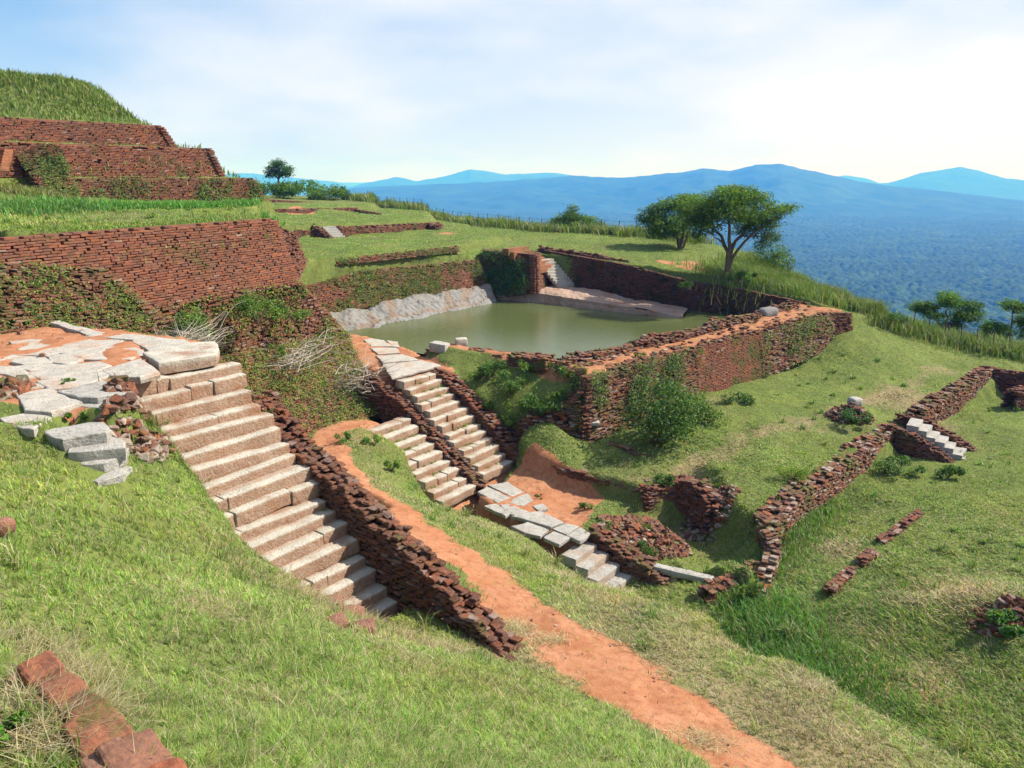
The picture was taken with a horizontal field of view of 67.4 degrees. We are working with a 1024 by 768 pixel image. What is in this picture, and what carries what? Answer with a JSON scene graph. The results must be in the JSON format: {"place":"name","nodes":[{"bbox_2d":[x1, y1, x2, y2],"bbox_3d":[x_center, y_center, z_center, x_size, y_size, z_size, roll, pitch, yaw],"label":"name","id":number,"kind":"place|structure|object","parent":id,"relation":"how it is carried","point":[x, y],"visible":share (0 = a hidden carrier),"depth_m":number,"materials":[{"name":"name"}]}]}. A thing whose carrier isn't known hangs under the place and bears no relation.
{"place":"outdoors","nodes":[
{"label":"outdoors","id":0,"kind":"place"},
{"bbox_2d":[0,172,100,200],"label":"tall grass","id":1,"kind":"structure","parent":0,"point":[18,188],"depth_m":29.95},
{"bbox_2d":[0,320,189,437],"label":"landing pavement","id":2,"kind":"structure","parent":0,"point":[52,367],"depth_m":14.18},
{"bbox_2d":[225,173,348,191],"bbox_3d":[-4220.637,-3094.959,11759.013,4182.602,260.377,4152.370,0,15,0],"label":"hills","id":3,"kind":"structure","parent":0,"point":[259,177],"depth_m":11599.12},
{"bbox_2d":[364,338,440,379],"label":"platform pavement","id":4,"kind":"structure","parent":0,"point":[411,366],"depth_m":31.53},
{"bbox_2d":[308,169,573,193],"bbox_3d":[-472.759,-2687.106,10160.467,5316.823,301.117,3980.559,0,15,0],"label":"hills","id":5,"kind":"structure","parent":0,"point":[468,176],"depth_m":10030.29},
{"bbox_2d":[0,77,1023,767],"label":"ground","id":6,"kind":"structure","parent":0,"point":[614,677],"depth_m":23.40,"materials":[{"name":"plant"}]},
{"bbox_2d":[0,374,36,400],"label":"brick rubble heap","id":7,"kind":"object","parent":6,"relation":"on","point":[11,387],"visible":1,"depth_m":12.60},
{"bbox_2d":[13,143,83,196],"bbox_3d":[-19.261,-8.802,31.923,3.238,2.359,1.891,11,19,36],"label":"sloping brick balustrade","id":8,"kind":"object","parent":6,"relation":"on","point":[31,159],"visible":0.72,"depth_m":31.88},
{"bbox_2d":[12,139,83,197],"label":"creeper leaves","id":9,"kind":"object","parent":8,"relation":"attached to","point":[52,174],"visible":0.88,"depth_m":31.62,"materials":[{"name":"green plant"}]},
{"bbox_2d":[0,638,131,754],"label":"dry grass","id":10,"kind":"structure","parent":6,"relation":"on","point":[25,691],"depth_m":3.82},
{"bbox_2d":[0,192,134,219],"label":"tall grass","id":11,"kind":"structure","parent":6,"relation":"on","point":[43,205],"depth_m":26.18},
{"bbox_2d":[44,422,111,451],"bbox_3d":[-6.429,0.783,11.289,0.931,0.231,0.766,-10,18,-32],"label":"stone slab","id":12,"kind":"object","parent":6,"relation":"on","point":[66,438],"depth_m":11.13,"materials":[{"name":"grey stone"}]},
{"bbox_2d":[0,600,156,677],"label":"dry grass","id":13,"kind":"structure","parent":6,"relation":"on","point":[46,637],"depth_m":4.96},
{"bbox_2d":[0,627,166,701],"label":"dry grass","id":14,"kind":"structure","parent":6,"relation":"on","point":[84,667],"depth_m":4.76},
{"bbox_2d":[0,669,171,767],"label":"dry grass","id":15,"kind":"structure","parent":6,"relation":"on","point":[37,740],"depth_m":3.51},
{"bbox_2d":[0,117,176,146],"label":"brick tier wall","id":16,"kind":"structure","parent":6,"relation":"on","point":[57,131],"depth_m":34.30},
{"bbox_2d":[0,263,183,336],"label":"sloping brick ramp wall","id":17,"kind":"structure","parent":6,"relation":"on","point":[98,279],"depth_m":19.56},
{"bbox_2d":[0,256,180,335],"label":"creeper leaves","id":18,"kind":"object","parent":17,"relation":"attached to","point":[37,282],"visible":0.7,"depth_m":19.32,"materials":[{"name":"green plant"}]},
{"bbox_2d":[171,303,216,337],"bbox_3d":[-9.127,-1.754,21.714,1.787,1.078,1.057,14,20,42],"label":"weed","id":19,"kind":"object","parent":17,"relation":"attached to","point":[195,318],"visible":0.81,"depth_m":21.48,"materials":[{"name":"green plant"}]},
{"bbox_2d":[57,381,126,403],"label":"stone slab","id":20,"kind":"structure","parent":6,"relation":"on","point":[93,393],"depth_m":12.48,"materials":[{"name":"grey stone"}]},
{"bbox_2d":[6,650,186,767],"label":"brick terrace edge","id":21,"kind":"object","parent":6,"relation":"on","point":[115,750],"visible":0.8,"depth_m":3.56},
{"bbox_2d":[68,437,126,461],"bbox_3d":[-6.159,0.951,11.263,0.975,0.222,0.791,-5,16,-20],"label":"stone slab","id":22,"kind":"object","parent":6,"relation":"on","point":[114,447],"depth_m":11.00,"materials":[{"name":"grey stone"}]},
{"bbox_2d":[81,448,129,471],"bbox_3d":[-6.005,1.151,11.137,0.862,0.238,0.582,-8,17,-27],"label":"stone slab","id":23,"kind":"object","parent":6,"relation":"on","point":[105,465],"depth_m":10.97,"materials":[{"name":"grey stone"}]},
{"bbox_2d":[0,142,225,177],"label":"brick tier wall","id":24,"kind":"structure","parent":6,"relation":"on","point":[94,157],"depth_m":35.17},
{"bbox_2d":[93,465,132,486],"bbox_3d":[-5.795,1.352,11.026,0.606,0.224,0.602,11,19,36],"label":"stone slab","id":25,"kind":"object","parent":6,"relation":"on","point":[119,475],"depth_m":10.85,"materials":[{"name":"grey stone"}]},
{"bbox_2d":[69,656,172,721],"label":"dry grass","id":26,"kind":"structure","parent":6,"relation":"on","point":[112,694],"depth_m":4.18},
{"bbox_2d":[1,210,260,263],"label":"tall grass","id":27,"kind":"structure","parent":6,"relation":"on","point":[86,227],"depth_m":23.10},
{"bbox_2d":[93,392,174,463],"bbox_3d":[-5.935,0.676,12.123,0.954,1.091,1.339,0,15,0],"label":"brick rubble heap","id":28,"kind":"object","parent":6,"relation":"on","point":[147,441],"visible":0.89,"depth_m":11.99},
{"bbox_2d":[0,68,276,200],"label":"tall grass","id":29,"kind":"structure","parent":6,"relation":"on","point":[82,87],"depth_m":36.65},
{"bbox_2d":[73,178,266,201],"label":"brick tier wall","id":30,"kind":"structure","parent":6,"relation":"on","point":[175,189],"depth_m":36.17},
{"bbox_2d":[78,174,264,200],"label":"creeper leaves","id":31,"kind":"object","parent":30,"relation":"attached to","point":[150,192],"visible":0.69,"depth_m":35.43,"materials":[{"name":"green plant"}]},
{"bbox_2d":[77,197,284,226],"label":"tall grass","id":32,"kind":"structure","parent":6,"relation":"on","point":[163,204],"depth_m":31.75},
{"bbox_2d":[143,341,219,374],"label":"stone slab","id":33,"kind":"structure","parent":6,"relation":"on","point":[187,357],"depth_m":15.07,"materials":[{"name":"stone"}]},
{"bbox_2d":[148,301,243,346],"bbox_3d":[-7.947,-1.307,18.864,2.284,1.093,2.944,0,15,0],"label":"dry brush","id":34,"kind":"object","parent":6,"relation":"on","point":[193,334],"visible":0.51,"depth_m":19.18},
{"bbox_2d":[132,574,296,648],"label":"dry grass","id":35,"kind":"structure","parent":6,"relation":"on","point":[221,605],"depth_m":7.31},
{"bbox_2d":[152,281,350,355],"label":"rubble brick wall","id":36,"kind":"structure","parent":6,"relation":"on","point":[256,334],"depth_m":26.70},
{"bbox_2d":[0,218,298,306],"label":"brick retaining wall","id":37,"kind":"structure","parent":36,"relation":"on","point":[163,275],"depth_m":23.09,"materials":[{"name":"brick"}]},
{"bbox_2d":[160,279,348,350],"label":"creeper leaves","id":38,"kind":"object","parent":36,"relation":"attached to","point":[328,334],"visible":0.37,"depth_m":26.65,"materials":[{"name":"green plant"}]},
{"bbox_2d":[229,292,284,324],"bbox_3d":[-8.183,-2.422,24.608,1.786,1.071,1.512,-11,19,-36],"label":"weed","id":39,"kind":"object","parent":36,"relation":"on","point":[247,303],"visible":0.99,"depth_m":24.57,"materials":[{"name":"green plant"}]},
{"bbox_2d":[135,361,397,622],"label":"stone staircase","id":40,"kind":"structure","parent":6,"relation":"on","point":[247,463],"depth_m":14.13,"materials":[{"name":"stone"}]},
{"bbox_2d":[101,375,158,425],"bbox_3d":[-6.529,0.505,13.260,0.921,1.459,1.203,-6,16,-23],"label":"brick rubble heap","id":41,"kind":"object","parent":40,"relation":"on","point":[122,383],"visible":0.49,"depth_m":12.77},
{"bbox_2d":[262,157,296,181],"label":"lone tree","id":42,"kind":"object","parent":6,"relation":"on","point":[279,170],"visible":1,"depth_m":99.80,"materials":[{"name":"green plant"}]},
{"bbox_2d":[277,226,307,279],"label":"eroded brick pier","id":43,"kind":"structure","parent":6,"relation":"on","point":[299,259],"depth_m":30.39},
{"bbox_2d":[217,335,376,433],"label":"creeper covered brick bank","id":44,"kind":"structure","parent":6,"relation":"on","point":[305,416],"depth_m":27.45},
{"bbox_2d":[218,332,381,432],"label":"creeper leaves","id":45,"kind":"object","parent":44,"relation":"attached to","point":[316,384],"visible":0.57,"depth_m":27.58,"materials":[{"name":"green plant"}]},
{"bbox_2d":[250,323,363,376],"bbox_3d":[-7.502,-1.505,28.197,4.033,1.180,7.690,0,15,0],"label":"dry brush","id":46,"kind":"object","parent":44,"relation":"on","point":[291,362],"visible":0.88,"depth_m":27.47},
{"bbox_2d":[325,346,408,397],"bbox_3d":[-5.788,-0.627,29.682,3.587,1.935,4.156,0,15,0],"label":"dry brush","id":47,"kind":"object","parent":44,"relation":"on","point":[356,378],"visible":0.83,"depth_m":29.04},
{"bbox_2d":[269,179,327,197],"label":"bush","id":48,"kind":"object","parent":6,"relation":"on","point":[293,188],"visible":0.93,"depth_m":92.77,"materials":[{"name":"green plant"}]},
{"bbox_2d":[305,184,349,199],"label":"bush","id":49,"kind":"object","parent":6,"relation":"on","point":[334,192],"visible":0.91,"depth_m":91.05,"materials":[{"name":"green plant"}]},
{"bbox_2d":[294,222,442,236],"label":"terrace brick wall","id":50,"kind":"structure","parent":6,"relation":"on","point":[370,229],"depth_m":58.39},
{"bbox_2d":[251,390,523,662],"bbox_3d":[-2.391,2.800,14.314,7.084,4.445,0.692,11,19,35],"label":"brick balustrade","id":51,"kind":"object","parent":6,"relation":"on","point":[394,553],"visible":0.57,"depth_m":13.99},
{"bbox_2d":[335,246,460,264],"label":"brick wall","id":52,"kind":"structure","parent":6,"relation":"on","point":[384,257],"depth_m":44.69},
{"bbox_2d":[330,284,495,330],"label":"bedrock face","id":53,"kind":"object","parent":6,"relation":"on","point":[420,306],"visible":0.79,"depth_m":43.48},
{"bbox_2d":[305,260,488,311],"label":"pool side brick wall","id":54,"kind":"structure","parent":53,"relation":"on","point":[459,276],"depth_m":43.94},
{"bbox_2d":[312,258,486,312],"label":"creeper leaves","id":55,"kind":"object","parent":54,"relation":"attached to","point":[394,291],"visible":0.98,"depth_m":43.67,"materials":[{"name":"green plant"}]},
{"bbox_2d":[365,416,475,507],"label":"stone staircase","id":56,"kind":"structure","parent":6,"relation":"on","point":[457,487],"depth_m":26.82,"materials":[{"name":"stone"}]},
{"bbox_2d":[360,371,488,497],"bbox_3d":[-3.297,1.725,28.268,5.933,3.647,0.623,11,19,35],"label":"brick balustrade","id":57,"kind":"object","parent":6,"relation":"on","point":[390,403],"visible":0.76,"depth_m":28.27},
{"bbox_2d":[0,405,850,767],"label":"long grass","id":58,"kind":"structure","parent":6,"relation":"on","point":[448,685],"depth_m":6.24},
{"bbox_2d":[396,372,512,480],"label":"stone staircase","id":59,"kind":"structure","parent":6,"relation":"on","point":[445,422],"depth_m":28.62,"materials":[{"name":"stone"}]},
{"bbox_2d":[429,367,518,466],"bbox_3d":[-1.116,1.387,29.646,4.945,3.562,0.828,11,18,35],"label":"brick balustrade","id":60,"kind":"object","parent":6,"relation":"on","point":[492,425],"visible":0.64,"depth_m":29.40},
{"bbox_2d":[490,369,528,393],"bbox_3d":[-0.092,-0.102,29.886,1.190,1.041,1.718,9,18,31],"label":"shrub","id":61,"kind":"object","parent":6,"relation":"on","point":[510,387],"visible":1,"depth_m":29.65,"materials":[{"name":"green plant"}]},
{"bbox_2d":[0,227,1023,767],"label":"grass","id":62,"kind":"structure","parent":6,"relation":"on","point":[444,713],"depth_m":8.67,"materials":[{"name":"plant"}]},
{"bbox_2d":[0,78,1023,550],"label":"grass","id":63,"kind":"structure","parent":6,"relation":"on","point":[358,434],"depth_m":28.37,"materials":[{"name":"plant"}]},
{"bbox_2d":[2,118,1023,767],"bbox_3d":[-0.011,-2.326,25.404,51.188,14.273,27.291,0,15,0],"label":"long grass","id":64,"kind":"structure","parent":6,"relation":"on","point":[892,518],"depth_m":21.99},
{"bbox_2d":[337,190,720,244],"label":"tall grass","id":65,"kind":"structure","parent":6,"relation":"on","point":[509,223],"depth_m":66.15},
{"bbox_2d":[506,351,555,374],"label":"brick wall","id":66,"kind":"structure","parent":6,"relation":"on","point":[530,358],"depth_m":30.48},
{"bbox_2d":[513,385,583,441],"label":"ruined brick wall","id":67,"kind":"structure","parent":6,"relation":"on","point":[569,427],"depth_m":28.68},
{"bbox_2d":[541,258,574,287],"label":"stone staircase","id":68,"kind":"structure","parent":6,"relation":"on","point":[557,276],"depth_m":49.18,"materials":[{"name":"stone"}]},
{"bbox_2d":[544,202,608,227],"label":"bush","id":69,"kind":"object","parent":6,"relation":"on","point":[577,218],"visible":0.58,"depth_m":66.13,"materials":[{"name":"green plant"}]},
{"bbox_2d":[550,465,636,491],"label":"ledge brick wall","id":70,"kind":"structure","parent":6,"relation":"on","point":[571,473],"depth_m":26.60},
{"bbox_2d":[561,542,631,588],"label":"stone staircase","id":71,"kind":"structure","parent":6,"relation":"on","point":[591,560],"depth_m":22.48,"materials":[{"name":"grey stone"}]},
{"bbox_2d":[585,523,677,587],"bbox_3d":[3.521,5.232,22.932,3.108,1.460,0.705,11,19,35],"label":"brick balustrade","id":72,"kind":"object","parent":6,"relation":"on","point":[628,558],"visible":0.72,"depth_m":22.78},
{"bbox_2d":[596,513,691,561],"bbox_3d":[4.159,4.804,24.207,3.071,1.066,2.153,0,15,0],"label":"brick rubble heap","id":73,"kind":"object","parent":6,"relation":"on","point":[631,523],"visible":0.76,"depth_m":24.05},
{"bbox_2d":[617,369,710,452],"bbox_3d":[5.505,0.936,27.767,3.184,2.812,3.219,-7,16,-24],"label":"shrub","id":74,"kind":"object","parent":6,"relation":"on","point":[661,418],"visible":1,"depth_m":27.51,"materials":[{"name":"green plant"}]},
{"bbox_2d":[634,193,715,247],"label":"dense tree","id":75,"kind":"object","parent":6,"relation":"on","point":[664,227],"visible":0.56,"depth_m":52.91,"materials":[{"name":"green plant"}]},
{"bbox_2d":[543,250,810,314],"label":"pool wall","id":76,"kind":"structure","parent":6,"relation":"on","point":[626,280],"depth_m":45.78,"materials":[{"name":"brick"}]},
{"bbox_2d":[635,474,728,535],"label":"ruined brick wall","id":77,"kind":"structure","parent":6,"relation":"on","point":[684,489],"depth_m":25.31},
{"bbox_2d":[679,484,741,545],"bbox_3d":[6.461,4.186,25.110,1.928,1.734,1.624,0,15,0],"label":"brick rubble heap","id":78,"kind":"object","parent":77,"relation":"on","point":[727,503],"visible":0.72,"depth_m":24.90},
{"bbox_2d":[653,563,714,583],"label":"stone lintel","id":79,"kind":"structure","parent":6,"relation":"on","point":[681,573],"depth_m":22.21,"materials":[{"name":"grey stone"}]},
{"bbox_2d":[673,387,728,427],"bbox_3d":[7.138,0.995,29.482,2.134,1.559,1.903,-7,16,-24],"label":"shrub","id":80,"kind":"object","parent":6,"relation":"on","point":[708,414],"visible":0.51,"depth_m":29.32,"materials":[{"name":"green plant"}]},
{"bbox_2d":[550,300,852,441],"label":"pool enclosing wall","id":81,"kind":"structure","parent":6,"relation":"on","point":[732,359],"depth_m":33.48,"materials":[{"name":"brick"}]},
{"bbox_2d":[588,345,706,438],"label":"creeper leaves","id":82,"kind":"object","parent":81,"relation":"attached to","point":[638,380],"visible":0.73,"depth_m":30.20,"materials":[{"name":"green plant"}]},
{"bbox_2d":[760,313,839,378],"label":"creeper leaves","id":83,"kind":"object","parent":81,"relation":"attached to","point":[806,335],"visible":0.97,"depth_m":37.21,"materials":[{"name":"green plant"}]},
{"bbox_2d":[656,717,753,758],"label":"dry grass","id":84,"kind":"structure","parent":6,"relation":"on","point":[711,744],"depth_m":10.81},
{"bbox_2d":[694,559,760,603],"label":"ruined brick wall","id":85,"kind":"structure","parent":6,"relation":"on","point":[724,582],"depth_m":21.25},
{"bbox_2d":[670,182,802,271],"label":"spreading tree","id":86,"kind":"object","parent":6,"relation":"on","point":[731,202],"visible":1,"depth_m":42.77,"materials":[{"name":"green plant"}]},
{"bbox_2d":[755,519,782,597],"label":"ruined brick wall","id":87,"kind":"structure","parent":6,"relation":"on","point":[769,541],"depth_m":22.21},
{"bbox_2d":[672,250,869,315],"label":"tall grass","id":88,"kind":"structure","parent":6,"relation":"on","point":[767,279],"depth_m":43.94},
{"bbox_2d":[747,243,798,269],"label":"bush","id":89,"kind":"object","parent":6,"relation":"on","point":[780,258],"visible":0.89,"depth_m":46.79,"materials":[{"name":"green plant"}]},
{"bbox_2d":[748,423,898,540],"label":"long retaining wall","id":90,"kind":"structure","parent":6,"relation":"on","point":[809,495],"depth_m":25.62,"materials":[{"name":"brick"}]},
{"bbox_2d":[690,557,962,725],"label":"tall grass","id":91,"kind":"structure","parent":6,"relation":"on","point":[751,611],"depth_m":18.75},
{"bbox_2d":[823,566,855,597],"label":"brick kerb","id":92,"kind":"structure","parent":6,"relation":"on","point":[834,584],"depth_m":20.71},
{"bbox_2d":[825,402,874,425],"bbox_3d":[13.425,1.109,30.365,1.951,0.789,1.376,0,15,0],"label":"brick rubble heap","id":93,"kind":"object","parent":6,"relation":"on","point":[836,410],"visible":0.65,"depth_m":30.24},
{"bbox_2d":[708,248,1023,364],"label":"tall grass","id":94,"kind":"structure","parent":6,"relation":"on","point":[932,333],"depth_m":41.27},
{"bbox_2d":[875,509,923,544],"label":"brick kerb","id":95,"kind":"structure","parent":6,"relation":"on","point":[900,526],"depth_m":23.44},
{"bbox_2d":[873,455,926,476],"bbox_3d":[13.820,2.932,27.455,1.309,0.746,1.446,-3,15,-10],"label":"weed","id":96,"kind":"object","parent":6,"relation":"on","point":[904,459],"visible":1,"depth_m":27.41,"materials":[{"name":"green plant"}]},
{"bbox_2d":[885,412,976,462],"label":"stone staircase","id":97,"kind":"structure","parent":6,"relation":"on","point":[922,437],"depth_m":29.21,"materials":[{"name":"grey stone"}]},
{"bbox_2d":[904,290,989,329],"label":"leafy tree","id":98,"kind":"object","parent":6,"relation":"on","point":[951,302],"visible":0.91,"depth_m":44.40,"materials":[{"name":"green plant"}]},
{"bbox_2d":[907,367,992,423],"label":"retaining wall","id":99,"kind":"structure","parent":6,"relation":"on","point":[946,401],"depth_m":33.58,"materials":[{"name":"brick"}]},
{"bbox_2d":[966,593,1023,637],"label":"brick rubble heap","id":100,"kind":"object","parent":6,"relation":"on","point":[1007,600],"visible":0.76,"depth_m":17.61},
{"bbox_2d":[973,297,1023,341],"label":"leafy tree","id":101,"kind":"object","parent":6,"relation":"on","point":[990,327],"visible":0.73,"depth_m":44.16,"materials":[{"name":"green plant"}]},
{"bbox_2d":[979,365,1023,392],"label":"dark brick wall","id":102,"kind":"structure","parent":6,"relation":"on","point":[1004,379],"depth_m":37.04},
{"bbox_2d":[984,607,1023,637],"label":"weed","id":103,"kind":"object","parent":6,"relation":"on","point":[1014,629],"visible":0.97,"depth_m":17.22,"materials":[{"name":"green plant"}]},
{"bbox_2d":[1000,385,1023,411],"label":"brick stump","id":104,"kind":"object","parent":6,"relation":"on","point":[1012,393],"visible":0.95,"depth_m":34.62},
{"bbox_2d":[0,0,1023,182],"label":"sky","id":105,"kind":"structure","parent":0,"point":[879,91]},
{"bbox_2d":[477,482,589,547],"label":"court pavement","id":106,"kind":"structure","parent":0,"point":[538,523],"depth_m":24.34,"materials":[{"name":"grey stone"}]},
{"bbox_2d":[348,300,733,360],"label":"water","id":107,"kind":"structure","parent":0,"point":[559,331],"depth_m":39.87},
{"bbox_2d":[482,246,554,298],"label":"brick pier","id":108,"kind":"structure","parent":107,"relation":"in","point":[536,268],"depth_m":48.32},
{"bbox_2d":[480,245,529,300],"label":"creeper leaves","id":109,"kind":"object","parent":108,"relation":"attached to","point":[502,282],"visible":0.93,"depth_m":48.28,"materials":[{"name":"green plant"}]},
{"bbox_2d":[535,293,681,318],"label":"rock ledge","id":110,"kind":"object","parent":107,"relation":"in","point":[554,300],"visible":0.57,"depth_m":45.49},
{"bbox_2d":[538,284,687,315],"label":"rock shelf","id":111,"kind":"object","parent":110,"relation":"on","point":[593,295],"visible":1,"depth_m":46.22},
{"bbox_2d":[264,182,1023,199],"bbox_3d":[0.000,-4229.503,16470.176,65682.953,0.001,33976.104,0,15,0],"label":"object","id":112,"kind":"structure","parent":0,"point":[349,184],"depth_m":10008.10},
{"bbox_2d":[437,208,1023,341],"bbox_3d":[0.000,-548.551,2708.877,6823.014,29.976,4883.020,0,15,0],"label":"forest","id":113,"kind":"object","parent":112,"relation":"on","point":[899,261],"visible":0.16,"depth_m":1884.36,"materials":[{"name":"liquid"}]},
{"bbox_2d":[302,164,1023,217],"bbox_3d":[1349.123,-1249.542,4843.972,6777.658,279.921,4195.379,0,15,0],"label":"hills","id":114,"kind":"structure","parent":0,"point":[813,192],"depth_m":4477.52,"materials":[{"name":"blue"}]},
{"bbox_2d":[627,622,726,661],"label":"dry grass","id":115,"kind":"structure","parent":0,"point":[676,641],"depth_m":13.70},
{"bbox_2d":[721,463,860,589],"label":"tall grass","id":116,"kind":"structure","parent":0,"point":[818,518],"depth_m":23.84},
{"bbox_2d":[880,167,1023,196],"bbox_3d":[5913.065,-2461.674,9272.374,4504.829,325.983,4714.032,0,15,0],"label":"hills","id":117,"kind":"structure","parent":0,"point":[962,180],"depth_m":8841.34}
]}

